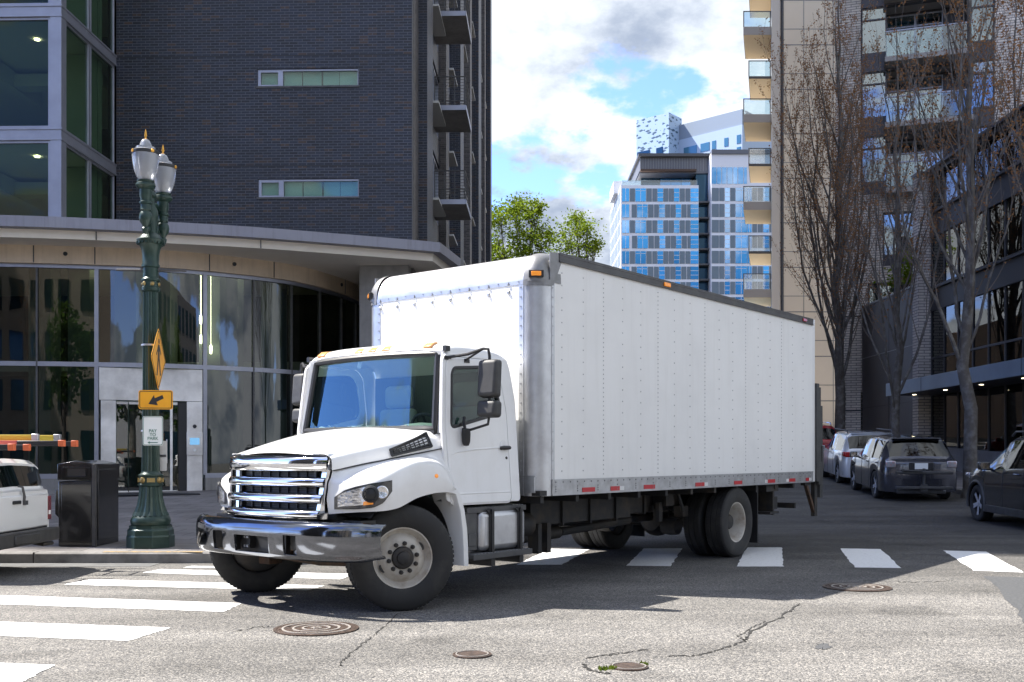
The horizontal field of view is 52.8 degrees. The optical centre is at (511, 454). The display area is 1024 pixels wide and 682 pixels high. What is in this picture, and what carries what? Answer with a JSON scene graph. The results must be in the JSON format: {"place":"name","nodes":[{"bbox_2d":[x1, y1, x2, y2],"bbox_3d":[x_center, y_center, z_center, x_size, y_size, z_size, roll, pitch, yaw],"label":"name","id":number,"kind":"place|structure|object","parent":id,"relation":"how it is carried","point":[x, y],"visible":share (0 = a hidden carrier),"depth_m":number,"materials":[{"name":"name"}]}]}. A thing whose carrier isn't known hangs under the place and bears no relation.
{"place":"outdoors","nodes":[
{"label":"outdoors","id":0,"kind":"place"},
{"bbox_2d":[0,483,224,550],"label":"pavement","id":1,"kind":"structure","parent":0,"point":[184,511],"depth_m":18.59,"materials":[{"name":"concrete"}]},
{"bbox_2d":[55,460,119,546],"bbox_3d":[-5.773,0.642,13.975,0.615,1.135,0.755,0,0,3],"label":"litter bin","id":2,"kind":"object","parent":1,"relation":"on","point":[86,506],"visible":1,"depth_m":13.62,"materials":[{"name":"black plastic"}]},
{"bbox_2d":[61,484,91,541],"bbox_3d":[-5.749,0.765,13.615,0.410,0.770,0.012,0,0,3],"label":"front door","id":3,"kind":"structure","parent":2,"relation":"in","point":[76,499],"depth_m":13.61,"materials":[{"name":"black plastic"}]},
{"bbox_2d":[116,129,186,548],"bbox_3d":[-4.721,-1.492,13.611,0.784,5.418,0.880,0,0,-39],"label":"street lamp","id":4,"kind":"object","parent":1,"relation":"on","point":[150,527],"visible":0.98,"depth_m":13.52,"materials":[{"name":"green metal"}]},
{"bbox_2d":[143,416,162,444],"bbox_3d":[-4.673,-0.311,13.418,0.256,0.380,0.007,0,0,-7],"label":"parking sign","id":5,"kind":"object","parent":4,"relation":"attached to","point":[152,430],"visible":1,"depth_m":13.42,"materials":[{"name":"white"}]},
{"bbox_2d":[139,390,172,408],"bbox_3d":[-4.617,-0.713,13.369,0.430,0.248,0.006,0,0,-7],"label":"arrow sign","id":6,"kind":"object","parent":4,"relation":"attached to","point":[155,399],"visible":1,"depth_m":13.37,"materials":[{"name":"yellow metal"}]},
{"bbox_2d":[151,329,164,388],"bbox_3d":[-4.627,-1.253,13.500,0.006,0.795,0.795,0,0,-6],"label":"pedestrian sign","id":7,"kind":"object","parent":4,"relation":"attached to","point":[158,358],"visible":1,"depth_m":13.48,"materials":[{"name":"yellow metal"}]},
{"bbox_2d":[160,441,166,470],"bbox_3d":[-4.681,0.014,13.800,0.118,0.400,0.028,0,0,-5],"label":"sign","id":8,"kind":"object","parent":4,"relation":"attached to","point":[163,457],"visible":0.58,"depth_m":13.80,"materials":[{"name":"silver metal"}]},
{"bbox_2d":[118,493,199,495],"bbox_3d":[-8.962,0.976,25.625,2.300,0.018,1.000,0,1,-19],"label":"door mat","id":9,"kind":"object","parent":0,"point":[128,494],"depth_m":25.44,"materials":[{"name":"black"}]},
{"bbox_2d":[0,473,1023,681],"bbox_3d":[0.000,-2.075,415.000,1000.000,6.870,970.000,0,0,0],"label":"road","id":10,"kind":"structure","parent":0,"point":[958,621],"depth_m":8.62,"materials":[{"name":"asphalt"}]},
{"bbox_2d":[0,663,53,681],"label":"crosswalk stripe","id":11,"kind":"object","parent":10,"relation":"on","point":[14,672],"visible":1,"depth_m":6.48,"materials":[{"name":"paint"}]},
{"bbox_2d":[0,458,58,549],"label":"car","id":12,"kind":"object","parent":10,"relation":"on","point":[25,507],"visible":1,"depth_m":11.85,"materials":[{"name":"white paint"}]},
{"bbox_2d":[0,444,30,450],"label":"ladder","id":13,"kind":"object","parent":12,"relation":"on","point":[15,447],"visible":1,"depth_m":11.26,"materials":[{"name":"orange"}]},
{"bbox_2d":[0,440,77,446],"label":"ladder","id":14,"kind":"object","parent":12,"relation":"on","point":[64,443],"visible":0.88,"depth_m":11.93,"materials":[{"name":"orange"}]},
{"bbox_2d":[0,434,61,440],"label":"step ladder","id":15,"kind":"object","parent":14,"relation":"on","point":[39,437],"visible":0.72,"depth_m":12.34,"materials":[{"name":"yellow"}]},
{"bbox_2d":[0,563,159,566],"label":"gutter","id":16,"kind":"object","parent":10,"relation":"on","point":[76,564],"visible":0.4,"depth_m":12.75,"materials":[{"name":"concrete"}]},
{"bbox_2d":[0,622,167,640],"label":"crosswalk stripe","id":17,"kind":"object","parent":10,"relation":"on","point":[79,631],"visible":1,"depth_m":7.91,"materials":[{"name":"paint"}]},
{"bbox_2d":[0,551,211,562],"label":"kerb","id":18,"kind":"structure","parent":10,"relation":"on","point":[85,557],"depth_m":12.93,"materials":[{"name":"concrete"}]},
{"bbox_2d":[0,595,240,611],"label":"crosswalk stripe","id":19,"kind":"object","parent":10,"relation":"on","point":[115,603],"visible":1,"depth_m":9.40,"materials":[{"name":"paint"}]},
{"bbox_2d":[67,579,321,589],"bbox_3d":[-3.312,1.356,10.762,2.724,0.001,0.464,0,0,11],"label":"crosswalk stripe","id":20,"kind":"object","parent":10,"relation":"on","point":[170,584],"visible":0.79,"depth_m":10.78,"materials":[{"name":"paint"}]},
{"bbox_2d":[143,569,347,578],"bbox_3d":[-3.010,1.356,11.795,2.478,0.001,0.510,0,0,14],"label":"crosswalk stripe","id":21,"kind":"object","parent":10,"relation":"on","point":[296,575],"visible":0.59,"depth_m":11.78,"materials":[{"name":"paint"}]},
{"bbox_2d":[0,0,491,493],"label":"brick apartment tower","id":22,"kind":"structure","parent":10,"relation":"on","point":[331,160],"depth_m":28.62,"materials":[{"name":"grey brick"}]},
{"bbox_2d":[0,141,49,215],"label":"window","id":23,"kind":"structure","parent":22,"relation":"in","point":[1,142],"depth_m":25.59,"materials":[{"name":"glass"}]},
{"bbox_2d":[0,17,49,127],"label":"window","id":24,"kind":"structure","parent":22,"relation":"in","point":[30,18],"depth_m":25.60,"materials":[{"name":"silver metal"}]},
{"bbox_2d":[66,144,88,217],"bbox_3d":[-11.223,-6.670,26.539,0.100,2.260,1.380,0,0,2],"label":"window","id":25,"kind":"structure","parent":22,"relation":"in","point":[69,148],"depth_m":27.18,"materials":[{"name":"silver metal"}]},
{"bbox_2d":[66,23,88,144],"bbox_3d":[-11.223,-9.485,26.539,0.100,2.750,1.380,0,0,2],"label":"window","id":26,"kind":"structure","parent":22,"relation":"in","point":[68,26],"depth_m":27.18,"materials":[{"name":"silver metal"}]},
{"bbox_2d":[89,160,114,218],"bbox_3d":[-11.180,-6.670,28.070,0.100,2.260,1.520,0,0,2],"label":"window","id":27,"kind":"structure","parent":22,"relation":"in","point":[112,178],"depth_m":28.42,"materials":[{"name":"silver metal"}]},
{"bbox_2d":[89,45,114,162],"bbox_3d":[-11.180,-9.485,28.070,0.100,2.750,1.520,0,0,2],"label":"window","id":28,"kind":"structure","parent":22,"relation":"in","point":[112,68],"depth_m":28.78,"materials":[{"name":"silver metal"}]},
{"bbox_2d":[89,0,114,52],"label":"window","id":29,"kind":"structure","parent":22,"relation":"in","point":[112,2],"depth_m":28.78,"materials":[{"name":"silver metal"}]},
{"bbox_2d":[117,401,127,491],"bbox_3d":[-9.949,-0.155,26.329,0.272,2.410,0.030,0,0,-19],"label":"door","id":30,"kind":"structure","parent":22,"relation":"in","point":[122,407],"depth_m":26.33,"materials":[{"name":"black metal"}]},
{"bbox_2d":[129,402,169,491],"bbox_3d":[-9.311,-0.155,26.508,1.011,2.410,0.104,0,0,-19],"label":"door","id":31,"kind":"structure","parent":22,"relation":"in","point":[135,414],"depth_m":26.45,"materials":[{"name":"glass"}]},
{"bbox_2d":[170,402,177,490],"bbox_3d":[-8.766,-0.155,26.733,0.185,2.410,0.040,0,0,-19],"label":"door","id":32,"kind":"structure","parent":22,"relation":"in","point":[173,412],"depth_m":26.73,"materials":[{"name":"silver metal"}]},
{"bbox_2d":[256,68,358,87],"bbox_3d":[-5.681,-10.480,28.802,2.890,0.540,0.290,0,0,2],"label":"window","id":33,"kind":"structure","parent":22,"relation":"in","point":[267,78],"depth_m":28.88,"materials":[{"name":"teal glass"}]},
{"bbox_2d":[257,179,359,198],"bbox_3d":[-5.666,-7.400,28.801,2.880,0.560,0.290,0,0,2],"label":"window","id":34,"kind":"structure","parent":22,"relation":"in","point":[269,188],"depth_m":28.88,"materials":[{"name":"teal glass"}]},
{"bbox_2d":[433,156,437,223],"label":"window","id":35,"kind":"structure","parent":22,"relation":"in","point":[435,167],"depth_m":36.73,"materials":[{"name":"black glass"}]},
{"bbox_2d":[273,621,358,635],"bbox_3d":[-1.526,1.352,8.044,0.657,0.012,0.657,0,0,-41],"label":"manhole cover","id":36,"kind":"object","parent":10,"relation":"on","point":[319,628],"visible":1,"depth_m":8.01,"materials":[{"name":"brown metal"}]},
{"bbox_2d":[453,650,491,658],"bbox_3d":[-0.271,1.352,6.998,0.265,0.012,0.265,0,0,17],"label":"manhole cover","id":37,"kind":"object","parent":10,"relation":"on","point":[471,654],"visible":1,"depth_m":6.97,"materials":[{"name":"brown metal"}]},
{"bbox_2d":[196,252,823,610],"bbox_3d":[0.826,-0.350,12.873,2.844,3.429,9.910,0,0,38],"label":"box truck","id":38,"kind":"object","parent":10,"relation":"on","point":[488,413],"visible":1,"depth_m":10.82,"materials":[{"name":"metal"}]},
{"bbox_2d":[492,191,566,260],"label":"street tree","id":39,"kind":"object","parent":10,"relation":"on","point":[515,210],"visible":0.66,"depth_m":77.19,"materials":[{"name":"green plant"}]},
{"bbox_2d":[517,549,588,564],"bbox_3d":[0.576,1.356,13.761,0.579,0.001,2.239,0,0,13],"label":"crosswalk stripe","id":40,"kind":"object","parent":10,"relation":"on","point":[557,556],"visible":0.93,"depth_m":13.62,"materials":[{"name":"paint"}]},
{"bbox_2d":[544,207,606,260],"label":"street tree","id":41,"kind":"object","parent":10,"relation":"on","point":[590,250],"visible":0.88,"depth_m":74.52,"materials":[{"name":"green plant"}]},
{"bbox_2d":[611,662,647,670],"bbox_3d":[0.748,1.352,6.596,0.244,0.012,0.244,0,0,-21],"label":"manhole cover","id":42,"kind":"object","parent":10,"relation":"on","point":[629,666],"visible":0.98,"depth_m":6.58,"materials":[{"name":"brown metal"}]},
{"bbox_2d":[626,548,681,565],"bbox_3d":[1.933,1.356,13.782,0.556,0.001,2.517,0,0,12],"label":"crosswalk stripe","id":43,"kind":"object","parent":10,"relation":"on","point":[655,556],"visible":1,"depth_m":13.62,"materials":[{"name":"paint"}]},
{"bbox_2d":[610,149,770,307],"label":"blue glass building","id":44,"kind":"structure","parent":10,"relation":"on","point":[678,218],"depth_m":199.89,"materials":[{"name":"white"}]},
{"bbox_2d":[610,192,619,267],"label":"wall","id":45,"kind":"structure","parent":44,"relation":"in","point":[612,213],"depth_m":210.21,"materials":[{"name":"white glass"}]},
{"bbox_2d":[635,188,645,201],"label":"window","id":46,"kind":"structure","parent":44,"relation":"in","point":[640,193],"depth_m":199.90,"materials":[{"name":"blue"}]},
{"bbox_2d":[635,220,645,232],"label":"window","id":47,"kind":"structure","parent":44,"relation":"in","point":[640,225],"depth_m":199.90,"materials":[{"name":"blue"}]},
{"bbox_2d":[635,251,645,263],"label":"window","id":48,"kind":"structure","parent":44,"relation":"in","point":[640,256],"depth_m":199.90,"materials":[{"name":"blue"}]},
{"bbox_2d":[637,204,647,216],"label":"window","id":49,"kind":"structure","parent":44,"relation":"in","point":[642,209],"depth_m":199.90,"materials":[{"name":"blue"}]},
{"bbox_2d":[637,236,647,247],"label":"window","id":50,"kind":"structure","parent":44,"relation":"in","point":[642,241],"depth_m":199.90,"materials":[{"name":"blue"}]},
{"bbox_2d":[736,235,746,247],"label":"window","id":51,"kind":"structure","parent":44,"relation":"in","point":[741,240],"depth_m":199.51,"materials":[{"name":"blue"}]},
{"bbox_2d":[736,251,746,262],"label":"window","id":52,"kind":"structure","parent":44,"relation":"in","point":[741,256],"depth_m":199.51,"materials":[{"name":"blue"}]},
{"bbox_2d":[736,266,746,278],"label":"window","id":53,"kind":"structure","parent":44,"relation":"in","point":[740,270],"depth_m":199.51,"materials":[{"name":"blue"}]},
{"bbox_2d":[636,109,770,157],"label":"flecked tower","id":54,"kind":"structure","parent":10,"relation":"on","point":[668,132],"depth_m":290.28,"materials":[{"name":"white stone"}]},
{"bbox_2d":[669,603,799,655],"bbox_3d":[1.949,1.357,8.120,0.266,0.001,2.951,0,0,33],"label":"road crack","id":55,"kind":"object","parent":10,"relation":"on","point":[764,624],"visible":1,"depth_m":7.70,"materials":[{"name":"black"}]},
{"bbox_2d":[737,547,782,565],"bbox_3d":[3.353,1.356,13.823,0.558,0.001,2.805,0,0,14],"label":"crosswalk stripe","id":56,"kind":"object","parent":10,"relation":"on","point":[762,556],"visible":1,"depth_m":13.62,"materials":[{"name":"paint"}]},
{"bbox_2d":[823,422,835,447],"bbox_3d":[10.951,-0.346,38.376,2.200,1.757,4.550,0,3,7],"label":"parked car","id":57,"kind":"object","parent":10,"relation":"on","point":[829,433],"visible":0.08,"depth_m":36.37,"materials":[{"name":"red paint"}]},
{"bbox_2d":[822,583,891,591],"bbox_3d":[3.531,1.352,10.554,0.678,0.012,0.678,0,0,25],"label":"manhole cover","id":58,"kind":"object","parent":10,"relation":"on","point":[860,587],"visible":1,"depth_m":10.49,"materials":[{"name":"brown metal"}]},
{"bbox_2d":[823,428,892,482],"bbox_3d":[10.889,-0.014,32.440,2.173,1.627,4.724,0,3,7],"label":"parked car","id":59,"kind":"object","parent":10,"relation":"on","point":[840,447],"visible":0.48,"depth_m":30.89,"materials":[{"name":"silver metal"}]},
{"bbox_2d":[841,548,900,567],"bbox_3d":[4.711,1.356,13.632,0.569,0.001,2.631,0,0,14],"label":"crosswalk stripe","id":60,"kind":"object","parent":10,"relation":"on","point":[870,558],"visible":1,"depth_m":13.48,"materials":[{"name":"paint"}]},
{"bbox_2d":[850,432,956,498],"bbox_3d":[10.158,0.200,27.126,2.179,1.677,4.541,0,3,7],"label":"parked car","id":61,"kind":"object","parent":10,"relation":"on","point":[877,462],"visible":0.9,"depth_m":25.19,"materials":[{"name":"grey metal"}]},
{"bbox_2d":[895,468,953,490],"bbox_3d":[9.874,0.593,24.812,1.320,0.541,0.472,0,3,7],"label":"bicycle rack","id":62,"kind":"object","parent":61,"relation":"attached to","point":[923,486],"visible":1,"depth_m":24.62,"materials":[{"name":"black metal"}]},
{"bbox_2d":[867,0,1023,497],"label":"tree","id":63,"kind":"object","parent":10,"relation":"on","point":[970,200],"visible":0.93,"depth_m":25.92,"materials":[{"name":"brown plant"}]},
{"bbox_2d":[945,551,1022,571],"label":"crosswalk stripe","id":64,"kind":"object","parent":10,"relation":"on","point":[978,561],"visible":1,"depth_m":13.11,"materials":[{"name":"paint"}]},
{"bbox_2d":[957,0,1023,205],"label":"tree","id":65,"kind":"object","parent":10,"relation":"on","point":[1016,121],"visible":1,"depth_m":21.21,"materials":[{"name":"brown plant"}]},
{"bbox_2d":[965,431,1023,520],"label":"parked car","id":66,"kind":"object","parent":10,"relation":"on","point":[996,485],"visible":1,"depth_m":19.62,"materials":[{"name":"grey paint"}]},
{"bbox_2d":[983,576,1023,621],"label":"tar patch","id":67,"kind":"object","parent":10,"relation":"on","point":[1011,589],"visible":1,"depth_m":10.39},
{"bbox_2d":[492,0,770,264],"label":"sky","id":68,"kind":"structure","parent":0,"point":[572,80],"materials":[{"name":"white"}]},
{"bbox_2d":[957,471,962,488],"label":"pavement","id":69,"kind":"structure","parent":0,"point":[959,479],"depth_m":30.78,"materials":[{"name":"concrete"}]},
{"bbox_2d":[743,0,834,426],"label":"tan panel tower","id":70,"kind":"structure","parent":69,"relation":"on","point":[789,19],"depth_m":70.00,"materials":[{"name":"concrete"}]},
{"bbox_2d":[862,285,912,434],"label":"dark screen wall","id":71,"kind":"structure","parent":69,"relation":"on","point":[876,405],"depth_m":41.28,"materials":[{"name":"brown metal"}]},
{"bbox_2d":[873,232,912,289],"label":"balcony plant","id":72,"kind":"object","parent":71,"relation":"on","point":[905,275],"visible":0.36,"depth_m":40.03,"materials":[{"name":"green plant"}]},
{"bbox_2d":[911,171,930,435],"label":"brick pillar","id":73,"kind":"structure","parent":69,"relation":"on","point":[922,405],"depth_m":37.36,"materials":[{"name":"grey brick"}]},
{"bbox_2d":[835,0,1023,430],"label":"brick apartment block","id":74,"kind":"structure","parent":69,"relation":"on","point":[853,374],"depth_m":43.76,"materials":[{"name":"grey brick"}]},
{"bbox_2d":[861,135,886,193],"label":"window","id":75,"kind":"structure","parent":74,"relation":"in","point":[868,190],"depth_m":43.63,"materials":[{"name":"grey metal"}]},
{"bbox_2d":[861,71,886,129],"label":"window","id":76,"kind":"structure","parent":74,"relation":"in","point":[882,122],"depth_m":43.54,"materials":[{"name":"grey metal"}]},
{"bbox_2d":[861,6,886,64],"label":"window","id":77,"kind":"structure","parent":74,"relation":"in","point":[882,56],"depth_m":43.60,"materials":[{"name":"glass"}]},
{"bbox_2d":[883,212,912,265],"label":"window","id":78,"kind":"structure","parent":74,"relation":"in","point":[887,263],"depth_m":43.50,"materials":[{"name":"grey glass"}]},
{"bbox_2d":[887,14,914,50],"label":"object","id":79,"kind":"structure","parent":74,"relation":"in","point":[911,26],"depth_m":44.33,"materials":[{"name":"silver metal"}]},
{"bbox_2d":[915,74,942,118],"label":"window","id":80,"kind":"structure","parent":74,"relation":"in","point":[941,74],"depth_m":44.05,"materials":[{"name":"silver metal"}]},
{"bbox_2d":[915,10,942,52],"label":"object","id":81,"kind":"structure","parent":74,"relation":"in","point":[916,25],"depth_m":44.09,"materials":[{"name":"silver metal"}]},
{"bbox_2d":[971,60,993,118],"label":"window","id":82,"kind":"structure","parent":74,"relation":"in","point":[973,112],"depth_m":42.27,"materials":[{"name":"grey metal"}]},
{"bbox_2d":[971,0,993,52],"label":"window","id":83,"kind":"structure","parent":74,"relation":"in","point":[975,7],"depth_m":42.28,"materials":[{"name":"grey metal"}]},
{"bbox_2d":[886,104,1023,471],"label":"glass podium building","id":84,"kind":"structure","parent":69,"relation":"on","point":[996,363],"depth_m":32.79,"materials":[{"name":"grey metal"}]},
{"bbox_2d":[931,394,943,440],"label":"window","id":85,"kind":"structure","parent":84,"relation":"in","point":[937,401],"depth_m":36.87,"materials":[{"name":"glass"}]},
{"bbox_2d":[931,308,943,374],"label":"window","id":86,"kind":"structure","parent":84,"relation":"in","point":[937,326],"depth_m":36.87,"materials":[{"name":"glass"}]},
{"bbox_2d":[931,233,943,285],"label":"window","id":87,"kind":"structure","parent":84,"relation":"in","point":[939,270],"depth_m":36.87,"materials":[{"name":"glass"}]},
{"bbox_2d":[931,173,943,208],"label":"window","id":88,"kind":"structure","parent":84,"relation":"in","point":[942,192],"depth_m":36.87,"materials":[{"name":"black glass"}]},
{"bbox_2d":[944,392,956,447],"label":"window","id":89,"kind":"structure","parent":84,"relation":"in","point":[950,399],"depth_m":35.78,"materials":[{"name":"black glass"}]},
{"bbox_2d":[944,304,956,372],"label":"window","id":90,"kind":"structure","parent":84,"relation":"in","point":[950,360],"depth_m":35.78,"materials":[{"name":"black glass"}]},
{"bbox_2d":[944,226,956,280],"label":"window","id":91,"kind":"structure","parent":84,"relation":"in","point":[947,275],"depth_m":35.86,"materials":[{"name":"grey glass"}]},
{"bbox_2d":[944,163,956,201],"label":"window","id":92,"kind":"structure","parent":84,"relation":"in","point":[948,178],"depth_m":35.78,"materials":[{"name":"blue glass"}]},
{"bbox_2d":[957,392,964,448],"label":"window","id":93,"kind":"structure","parent":84,"relation":"in","point":[960,406],"depth_m":34.98,"materials":[{"name":"black glass"}]},
{"bbox_2d":[957,221,965,273],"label":"window","id":94,"kind":"structure","parent":84,"relation":"in","point":[961,226],"depth_m":34.90,"materials":[{"name":"grey glass"}]},
{"bbox_2d":[957,301,971,367],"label":"window","id":95,"kind":"structure","parent":84,"relation":"in","point":[960,304],"depth_m":34.98,"materials":[{"name":"black glass"}]},
{"bbox_2d":[972,293,987,366],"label":"window","id":96,"kind":"structure","parent":84,"relation":"in","point":[980,342],"depth_m":33.49,"materials":[{"name":"black glass"}]},
{"bbox_2d":[974,388,987,450],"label":"window","id":97,"kind":"structure","parent":84,"relation":"in","point":[981,395],"depth_m":33.34,"materials":[{"name":"black glass"}]},
{"bbox_2d":[974,142,987,184],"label":"window","id":98,"kind":"structure","parent":84,"relation":"in","point":[981,176],"depth_m":33.41,"materials":[{"name":"blue glass"}]},
{"bbox_2d":[975,210,987,268],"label":"window","id":99,"kind":"structure","parent":84,"relation":"in","point":[983,256],"depth_m":33.34,"materials":[{"name":"grey glass"}]},
{"bbox_2d":[988,386,1003,451],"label":"window","id":100,"kind":"structure","parent":84,"relation":"in","point":[995,394],"depth_m":32.38,"materials":[{"name":"black glass"}]},
{"bbox_2d":[988,287,1003,363],"bbox_3d":[15.215,-3.865,32.340,0.090,2.650,1.120,0,0,0],"label":"window","id":101,"kind":"structure","parent":84,"relation":"in","point":[995,297],"depth_m":32.38,"materials":[{"name":"grey glass"}]},
{"bbox_2d":[988,201,1003,262],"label":"window","id":102,"kind":"structure","parent":84,"relation":"in","point":[996,212],"depth_m":32.45,"materials":[{"name":"black glass"}]},
{"bbox_2d":[988,135,1003,177],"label":"window","id":103,"kind":"structure","parent":84,"relation":"in","point":[996,145],"depth_m":32.38,"materials":[{"name":"blue glass"}]},
{"bbox_2d":[1004,383,1021,449],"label":"window","id":104,"kind":"structure","parent":84,"relation":"in","point":[1013,392],"depth_m":31.34,"materials":[{"name":"black glass"}]},
{"bbox_2d":[1004,281,1021,360],"bbox_3d":[15.215,-3.865,31.220,0.090,2.650,1.120,0,0,0],"label":"window","id":105,"kind":"structure","parent":84,"relation":"in","point":[1013,292],"depth_m":31.28,"materials":[{"name":"grey glass"}]},
{"bbox_2d":[1004,192,1021,256],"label":"window","id":106,"kind":"structure","parent":84,"relation":"in","point":[1013,237],"depth_m":31.28,"materials":[{"name":"black glass"}]},
{"bbox_2d":[1004,120,1021,167],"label":"window","id":107,"kind":"structure","parent":84,"relation":"in","point":[1012,146],"depth_m":31.41,"materials":[{"name":"black glass"}]},
{"bbox_2d":[1022,280,1023,357],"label":"window","id":108,"kind":"structure","parent":84,"relation":"in","point":[1022,280],"depth_m":30.63,"materials":[{"name":"black glass"}]},
{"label":"planting bed","id":109,"kind":"structure","parent":0,"visible":0},
{"bbox_2d":[754,0,901,432],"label":"tree","id":110,"kind":"object","parent":109,"relation":"on","point":[837,308],"visible":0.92,"depth_m":37.87,"materials":[{"name":"brown plant"}]},
{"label":"planting bed","id":111,"kind":"structure","parent":0,"visible":0},
{"bbox_2d":[813,7,996,434],"bbox_3d":[12.145,-6.305,31.317,5.160,14.250,5.509,0,0,5],"label":"tree","id":112,"kind":"object","parent":111,"relation":"on","point":[896,386],"visible":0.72,"depth_m":31.88,"materials":[{"name":"brown plant"}]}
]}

